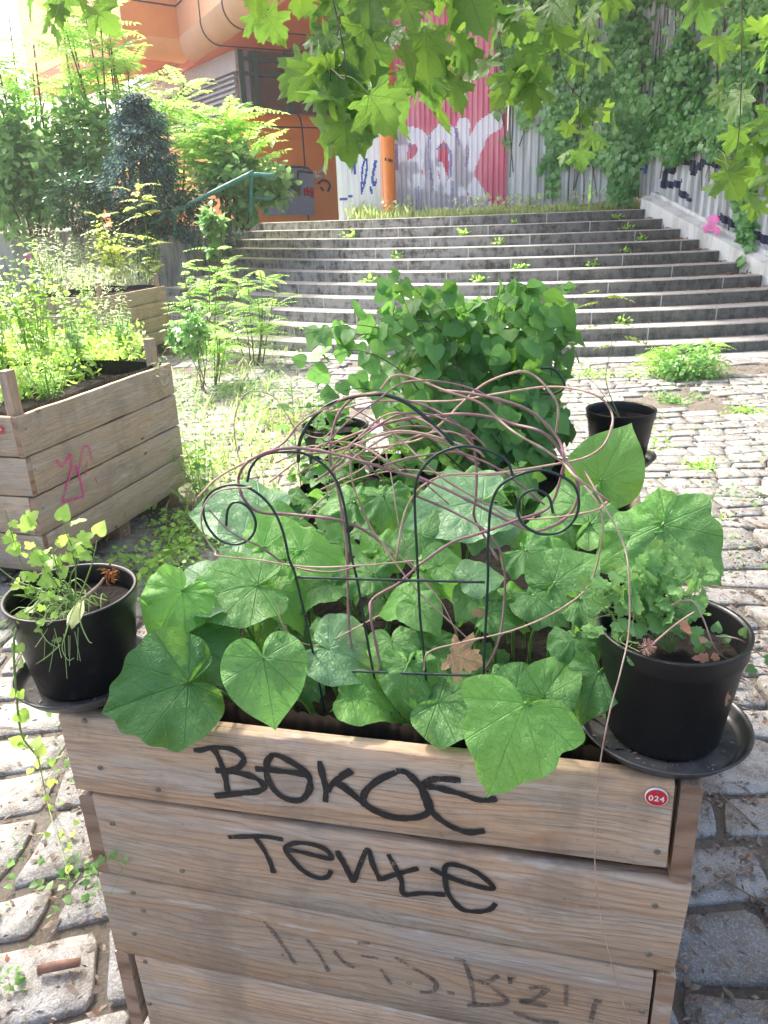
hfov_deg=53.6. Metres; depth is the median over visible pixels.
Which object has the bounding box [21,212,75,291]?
pale weed
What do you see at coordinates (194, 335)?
broadleaf shrub
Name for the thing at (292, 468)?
tall weed
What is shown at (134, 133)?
yew tree
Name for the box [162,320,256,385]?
locust sapling
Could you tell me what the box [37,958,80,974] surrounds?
broken stick
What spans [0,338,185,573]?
planter box
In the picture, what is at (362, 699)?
heart leaf plant
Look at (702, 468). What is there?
weed clump
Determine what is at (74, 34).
ailanthus tree
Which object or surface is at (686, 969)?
ground litter
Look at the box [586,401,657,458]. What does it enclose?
plant pot
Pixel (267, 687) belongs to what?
heart leaf plant
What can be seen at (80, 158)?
broadleaf shrub
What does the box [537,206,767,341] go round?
fallen leaves
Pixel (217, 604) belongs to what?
heart leaf plant
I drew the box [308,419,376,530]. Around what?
twining plant
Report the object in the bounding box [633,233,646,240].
weed
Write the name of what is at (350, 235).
weed
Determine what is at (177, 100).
ailanthus tree
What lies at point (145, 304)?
planter box
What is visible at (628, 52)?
climbing plant
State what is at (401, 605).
heart leaf plant
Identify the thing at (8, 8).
sky
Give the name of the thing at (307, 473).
twining plant
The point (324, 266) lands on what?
stone stairs
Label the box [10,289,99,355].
tall weed
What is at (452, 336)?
twining bush
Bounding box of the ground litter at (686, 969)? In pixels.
[0,355,767,1023]
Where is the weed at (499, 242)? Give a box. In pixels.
[493,236,504,244]
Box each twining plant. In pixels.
[274,383,331,493]
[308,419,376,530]
[351,427,437,506]
[496,461,546,523]
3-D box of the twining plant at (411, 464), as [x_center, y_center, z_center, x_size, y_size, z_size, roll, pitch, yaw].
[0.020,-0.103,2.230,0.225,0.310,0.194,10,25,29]
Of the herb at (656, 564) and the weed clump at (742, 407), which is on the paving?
the weed clump at (742, 407)
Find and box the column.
[381,10,395,214]
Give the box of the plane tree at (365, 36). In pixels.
[27,0,767,223]
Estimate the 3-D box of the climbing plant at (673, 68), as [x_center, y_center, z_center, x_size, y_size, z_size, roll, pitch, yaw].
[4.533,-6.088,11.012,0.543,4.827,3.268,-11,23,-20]
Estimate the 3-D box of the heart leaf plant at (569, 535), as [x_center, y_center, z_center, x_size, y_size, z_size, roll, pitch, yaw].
[0.323,0.049,1.909,0.593,0.258,0.515,-2,21,0]
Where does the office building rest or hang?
on the terrace
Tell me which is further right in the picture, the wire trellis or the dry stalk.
the wire trellis
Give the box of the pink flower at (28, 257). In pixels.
[0,254,30,306]
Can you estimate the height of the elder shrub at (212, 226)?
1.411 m
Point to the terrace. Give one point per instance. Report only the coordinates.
(66, 229)
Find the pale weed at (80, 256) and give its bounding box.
[54,225,101,281]
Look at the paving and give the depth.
2.61 m
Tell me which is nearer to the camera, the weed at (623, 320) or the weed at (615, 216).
the weed at (623, 320)
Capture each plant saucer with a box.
[11,634,143,712]
[302,464,373,486]
[582,701,754,778]
[644,449,656,467]
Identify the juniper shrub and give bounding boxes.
[27,166,121,238]
[109,182,217,241]
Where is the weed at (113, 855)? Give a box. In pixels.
[92,850,128,909]
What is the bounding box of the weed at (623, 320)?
[615,314,632,322]
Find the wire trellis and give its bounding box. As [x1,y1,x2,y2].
[202,367,579,715]
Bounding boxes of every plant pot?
[0,563,137,700]
[301,416,368,480]
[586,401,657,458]
[597,594,754,760]
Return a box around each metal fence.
[506,0,668,206]
[653,5,767,248]
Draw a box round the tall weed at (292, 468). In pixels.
[270,391,317,483]
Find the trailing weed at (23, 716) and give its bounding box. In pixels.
[8,599,78,878]
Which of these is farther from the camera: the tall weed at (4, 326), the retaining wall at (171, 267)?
the retaining wall at (171, 267)
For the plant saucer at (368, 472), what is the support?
on the planter box at (301, 865)
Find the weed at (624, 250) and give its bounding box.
[619,246,630,252]
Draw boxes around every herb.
[0,503,107,674]
[575,538,767,705]
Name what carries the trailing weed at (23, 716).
hanging from the plant pot at (109, 626)
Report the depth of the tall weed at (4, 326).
9.27 m
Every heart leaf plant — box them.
[140,552,296,685]
[188,479,322,555]
[219,617,313,689]
[220,631,307,730]
[259,525,345,636]
[288,486,423,621]
[297,585,483,724]
[300,480,412,633]
[306,613,453,725]
[378,542,529,649]
[391,465,522,583]
[407,515,570,647]
[410,473,618,578]
[410,626,617,748]
[463,622,605,745]
[494,533,599,664]
[529,423,644,550]
[596,487,723,586]
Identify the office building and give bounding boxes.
[16,0,509,229]
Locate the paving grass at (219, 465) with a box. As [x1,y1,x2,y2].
[152,337,322,512]
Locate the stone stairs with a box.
[165,209,767,356]
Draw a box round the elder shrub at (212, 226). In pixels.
[194,200,230,300]
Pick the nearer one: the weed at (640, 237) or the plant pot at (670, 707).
the plant pot at (670, 707)
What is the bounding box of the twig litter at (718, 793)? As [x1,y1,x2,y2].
[0,451,767,905]
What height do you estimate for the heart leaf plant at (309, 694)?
0.153 m
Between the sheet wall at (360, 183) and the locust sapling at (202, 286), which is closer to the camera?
the locust sapling at (202, 286)
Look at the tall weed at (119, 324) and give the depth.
5.44 m
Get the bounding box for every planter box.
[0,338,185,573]
[19,273,169,359]
[59,453,702,1023]
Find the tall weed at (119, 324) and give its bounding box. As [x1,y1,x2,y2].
[103,309,133,350]
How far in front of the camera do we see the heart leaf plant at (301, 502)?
1.75 m
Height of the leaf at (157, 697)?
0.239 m
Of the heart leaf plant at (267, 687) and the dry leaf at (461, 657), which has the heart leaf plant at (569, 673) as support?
the dry leaf at (461, 657)
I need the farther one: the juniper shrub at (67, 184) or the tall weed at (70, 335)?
the juniper shrub at (67, 184)
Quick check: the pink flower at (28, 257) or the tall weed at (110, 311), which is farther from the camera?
the tall weed at (110, 311)
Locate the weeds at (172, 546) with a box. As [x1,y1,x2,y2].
[0,338,767,991]
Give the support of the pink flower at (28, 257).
in the planter box at (100, 448)
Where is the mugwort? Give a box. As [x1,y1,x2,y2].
[148,345,171,400]
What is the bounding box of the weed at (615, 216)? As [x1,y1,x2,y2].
[608,213,624,219]
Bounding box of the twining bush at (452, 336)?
[291,268,585,479]
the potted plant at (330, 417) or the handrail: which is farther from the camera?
the handrail
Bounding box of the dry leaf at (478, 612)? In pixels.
[471,609,484,616]
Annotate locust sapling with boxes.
[81,172,170,285]
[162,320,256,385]
[163,239,251,356]
[201,270,302,365]
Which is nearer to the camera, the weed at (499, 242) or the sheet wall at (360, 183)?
the weed at (499, 242)
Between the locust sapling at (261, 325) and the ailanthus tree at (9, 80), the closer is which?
the locust sapling at (261, 325)
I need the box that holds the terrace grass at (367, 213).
[344,198,640,219]
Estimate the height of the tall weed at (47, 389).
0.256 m
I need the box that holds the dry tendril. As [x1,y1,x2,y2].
[583,469,630,1023]
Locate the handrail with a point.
(251, 174)
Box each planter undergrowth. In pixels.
[0,319,148,402]
[21,258,158,294]
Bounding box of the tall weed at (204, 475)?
[171,426,219,501]
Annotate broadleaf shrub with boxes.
[0,93,77,246]
[32,80,135,235]
[159,303,210,392]
[188,136,302,240]
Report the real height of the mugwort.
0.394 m
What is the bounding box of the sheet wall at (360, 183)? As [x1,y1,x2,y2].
[336,51,382,219]
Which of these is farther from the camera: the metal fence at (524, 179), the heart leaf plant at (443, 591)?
the metal fence at (524, 179)
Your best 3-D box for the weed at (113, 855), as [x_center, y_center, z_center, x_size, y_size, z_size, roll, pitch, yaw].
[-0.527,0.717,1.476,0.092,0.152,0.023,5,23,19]
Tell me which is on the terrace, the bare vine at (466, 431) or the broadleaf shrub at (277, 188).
the broadleaf shrub at (277, 188)
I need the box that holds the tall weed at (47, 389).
[18,353,73,400]
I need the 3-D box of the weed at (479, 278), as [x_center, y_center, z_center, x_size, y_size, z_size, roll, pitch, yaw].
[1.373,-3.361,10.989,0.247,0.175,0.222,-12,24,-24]
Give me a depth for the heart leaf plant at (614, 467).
1.81 m
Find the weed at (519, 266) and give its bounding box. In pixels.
[512,262,529,268]
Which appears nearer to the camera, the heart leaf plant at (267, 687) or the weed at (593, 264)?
the heart leaf plant at (267, 687)
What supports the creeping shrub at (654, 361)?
on the paving
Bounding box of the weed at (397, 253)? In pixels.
[391,250,403,257]
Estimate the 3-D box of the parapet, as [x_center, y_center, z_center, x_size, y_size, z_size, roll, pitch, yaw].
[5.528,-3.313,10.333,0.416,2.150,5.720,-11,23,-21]
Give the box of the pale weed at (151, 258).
[128,227,163,281]
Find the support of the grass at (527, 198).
on the terrace
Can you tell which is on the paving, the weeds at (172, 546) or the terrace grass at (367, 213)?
the weeds at (172, 546)
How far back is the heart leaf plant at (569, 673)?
1.21 m
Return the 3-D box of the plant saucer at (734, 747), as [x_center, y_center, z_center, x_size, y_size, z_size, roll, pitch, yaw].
[0.449,0.343,1.227,0.269,0.028,0.269,-2,21,0]
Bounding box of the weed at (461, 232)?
[457,227,470,235]
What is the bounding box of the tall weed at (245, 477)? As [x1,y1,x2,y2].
[206,414,277,488]
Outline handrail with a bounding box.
[148,170,275,235]
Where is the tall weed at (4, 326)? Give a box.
[0,243,30,357]
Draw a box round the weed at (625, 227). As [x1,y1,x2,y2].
[618,222,634,230]
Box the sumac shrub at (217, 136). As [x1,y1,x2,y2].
[152,95,290,230]
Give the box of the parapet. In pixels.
[640,191,767,286]
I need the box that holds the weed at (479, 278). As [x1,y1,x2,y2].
[469,274,488,282]
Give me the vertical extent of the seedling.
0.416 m
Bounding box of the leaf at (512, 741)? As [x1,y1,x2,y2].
[461,674,584,797]
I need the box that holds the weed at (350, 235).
[337,228,354,237]
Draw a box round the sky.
[0,0,648,232]
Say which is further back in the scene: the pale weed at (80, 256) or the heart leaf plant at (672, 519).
the pale weed at (80, 256)
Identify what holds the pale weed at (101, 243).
on the planter undergrowth at (87, 280)
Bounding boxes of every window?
[133,49,252,136]
[235,49,329,114]
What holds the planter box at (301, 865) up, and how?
on the paving
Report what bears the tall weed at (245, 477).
on the paving
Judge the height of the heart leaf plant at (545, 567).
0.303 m
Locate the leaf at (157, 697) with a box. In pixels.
[101,627,233,751]
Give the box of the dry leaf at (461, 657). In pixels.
[441,632,485,683]
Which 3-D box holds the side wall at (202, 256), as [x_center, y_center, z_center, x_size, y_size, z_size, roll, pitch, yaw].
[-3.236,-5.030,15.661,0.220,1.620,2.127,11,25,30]
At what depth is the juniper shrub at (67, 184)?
12.10 m
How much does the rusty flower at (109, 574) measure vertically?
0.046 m
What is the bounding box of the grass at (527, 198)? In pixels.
[342,189,643,219]
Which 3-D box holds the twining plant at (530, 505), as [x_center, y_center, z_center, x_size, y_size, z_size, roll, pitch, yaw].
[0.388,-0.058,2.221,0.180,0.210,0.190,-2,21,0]
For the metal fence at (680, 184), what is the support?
on the parapet
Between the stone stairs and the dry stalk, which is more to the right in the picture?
the stone stairs
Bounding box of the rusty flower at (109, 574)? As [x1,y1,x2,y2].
[97,562,120,585]
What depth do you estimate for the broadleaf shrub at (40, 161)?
12.72 m
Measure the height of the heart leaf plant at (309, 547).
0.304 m
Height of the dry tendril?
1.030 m
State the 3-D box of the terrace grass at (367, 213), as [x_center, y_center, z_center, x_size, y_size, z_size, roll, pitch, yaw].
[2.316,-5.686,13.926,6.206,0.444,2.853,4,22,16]
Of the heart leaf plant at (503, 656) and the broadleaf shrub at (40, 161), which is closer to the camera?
the heart leaf plant at (503, 656)
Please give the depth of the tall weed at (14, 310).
4.84 m
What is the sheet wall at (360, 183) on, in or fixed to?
on the terrace
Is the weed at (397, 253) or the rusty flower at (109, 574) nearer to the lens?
the rusty flower at (109, 574)
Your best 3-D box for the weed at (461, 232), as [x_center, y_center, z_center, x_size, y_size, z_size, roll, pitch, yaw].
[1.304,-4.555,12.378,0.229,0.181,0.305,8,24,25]
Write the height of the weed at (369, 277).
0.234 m
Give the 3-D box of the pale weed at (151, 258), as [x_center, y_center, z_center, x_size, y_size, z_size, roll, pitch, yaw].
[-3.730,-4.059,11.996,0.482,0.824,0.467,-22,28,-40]
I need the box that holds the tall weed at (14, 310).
[0,228,64,359]
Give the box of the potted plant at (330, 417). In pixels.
[310,383,355,432]
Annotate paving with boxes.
[0,354,767,1023]
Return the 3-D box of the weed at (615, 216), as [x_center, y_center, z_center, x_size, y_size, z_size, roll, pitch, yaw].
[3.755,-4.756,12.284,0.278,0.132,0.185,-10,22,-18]
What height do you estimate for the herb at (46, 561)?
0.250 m
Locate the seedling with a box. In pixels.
[576,290,666,416]
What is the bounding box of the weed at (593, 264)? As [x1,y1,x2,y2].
[585,258,603,266]
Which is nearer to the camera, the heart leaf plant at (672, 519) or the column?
the heart leaf plant at (672, 519)
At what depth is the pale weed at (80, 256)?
11.81 m
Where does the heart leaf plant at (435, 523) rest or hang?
on the planter box at (301, 865)
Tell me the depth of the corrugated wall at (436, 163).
13.64 m
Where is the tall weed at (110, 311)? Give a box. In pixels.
[85,274,130,343]
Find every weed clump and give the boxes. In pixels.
[658,393,693,406]
[686,463,713,474]
[732,403,754,411]
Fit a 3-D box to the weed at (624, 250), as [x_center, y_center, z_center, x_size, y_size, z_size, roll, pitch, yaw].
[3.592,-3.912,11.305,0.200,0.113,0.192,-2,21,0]
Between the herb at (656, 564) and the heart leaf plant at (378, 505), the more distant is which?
the heart leaf plant at (378, 505)
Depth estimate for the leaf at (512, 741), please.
1.13 m
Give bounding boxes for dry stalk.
[82,577,104,598]
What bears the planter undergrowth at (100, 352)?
in the planter box at (100, 448)
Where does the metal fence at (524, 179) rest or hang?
on the terrace
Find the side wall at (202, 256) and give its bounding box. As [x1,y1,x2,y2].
[191,224,261,266]
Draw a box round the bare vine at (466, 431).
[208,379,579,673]
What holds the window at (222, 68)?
in the office building
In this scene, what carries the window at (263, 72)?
in the office building
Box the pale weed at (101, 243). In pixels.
[83,217,133,285]
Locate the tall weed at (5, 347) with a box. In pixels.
[0,295,13,369]
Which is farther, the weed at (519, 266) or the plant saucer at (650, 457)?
the weed at (519, 266)
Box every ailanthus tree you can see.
[0,19,105,238]
[15,0,181,228]
[101,65,218,220]
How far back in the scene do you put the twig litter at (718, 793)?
2.03 m
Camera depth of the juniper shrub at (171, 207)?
12.00 m
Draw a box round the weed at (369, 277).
[358,272,377,282]
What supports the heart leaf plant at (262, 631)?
on the planter box at (301, 865)
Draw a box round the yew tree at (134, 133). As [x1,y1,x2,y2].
[86,90,253,264]
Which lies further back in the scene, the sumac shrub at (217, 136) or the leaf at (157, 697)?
the sumac shrub at (217, 136)
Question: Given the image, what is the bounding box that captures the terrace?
[0,219,338,233]
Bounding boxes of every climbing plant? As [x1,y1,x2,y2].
[492,0,667,207]
[634,0,767,268]
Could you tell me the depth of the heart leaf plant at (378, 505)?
1.61 m
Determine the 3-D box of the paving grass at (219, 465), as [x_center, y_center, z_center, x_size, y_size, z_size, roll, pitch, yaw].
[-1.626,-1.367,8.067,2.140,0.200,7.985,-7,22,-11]
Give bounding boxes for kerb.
[168,341,767,363]
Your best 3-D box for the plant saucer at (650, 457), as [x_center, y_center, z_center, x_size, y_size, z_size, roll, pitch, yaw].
[0.779,-0.180,2.537,0.248,0.028,0.248,-2,21,0]
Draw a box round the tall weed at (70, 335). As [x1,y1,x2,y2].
[42,313,91,372]
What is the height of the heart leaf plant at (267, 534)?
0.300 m
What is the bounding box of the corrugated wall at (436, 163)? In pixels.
[391,4,508,216]
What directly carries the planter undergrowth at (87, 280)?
in the planter box at (145, 304)
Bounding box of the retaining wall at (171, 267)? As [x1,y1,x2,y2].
[0,227,195,319]
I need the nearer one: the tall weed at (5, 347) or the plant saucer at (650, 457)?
the plant saucer at (650, 457)
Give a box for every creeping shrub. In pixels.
[618,339,734,381]
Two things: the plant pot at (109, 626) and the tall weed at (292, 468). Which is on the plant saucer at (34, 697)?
the plant pot at (109, 626)
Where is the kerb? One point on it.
(354, 357)
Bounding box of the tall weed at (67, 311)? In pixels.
[43,262,104,336]
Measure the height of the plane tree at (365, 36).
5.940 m
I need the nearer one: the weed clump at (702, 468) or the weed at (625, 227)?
the weed clump at (702, 468)
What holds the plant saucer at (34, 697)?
on the planter box at (301, 865)

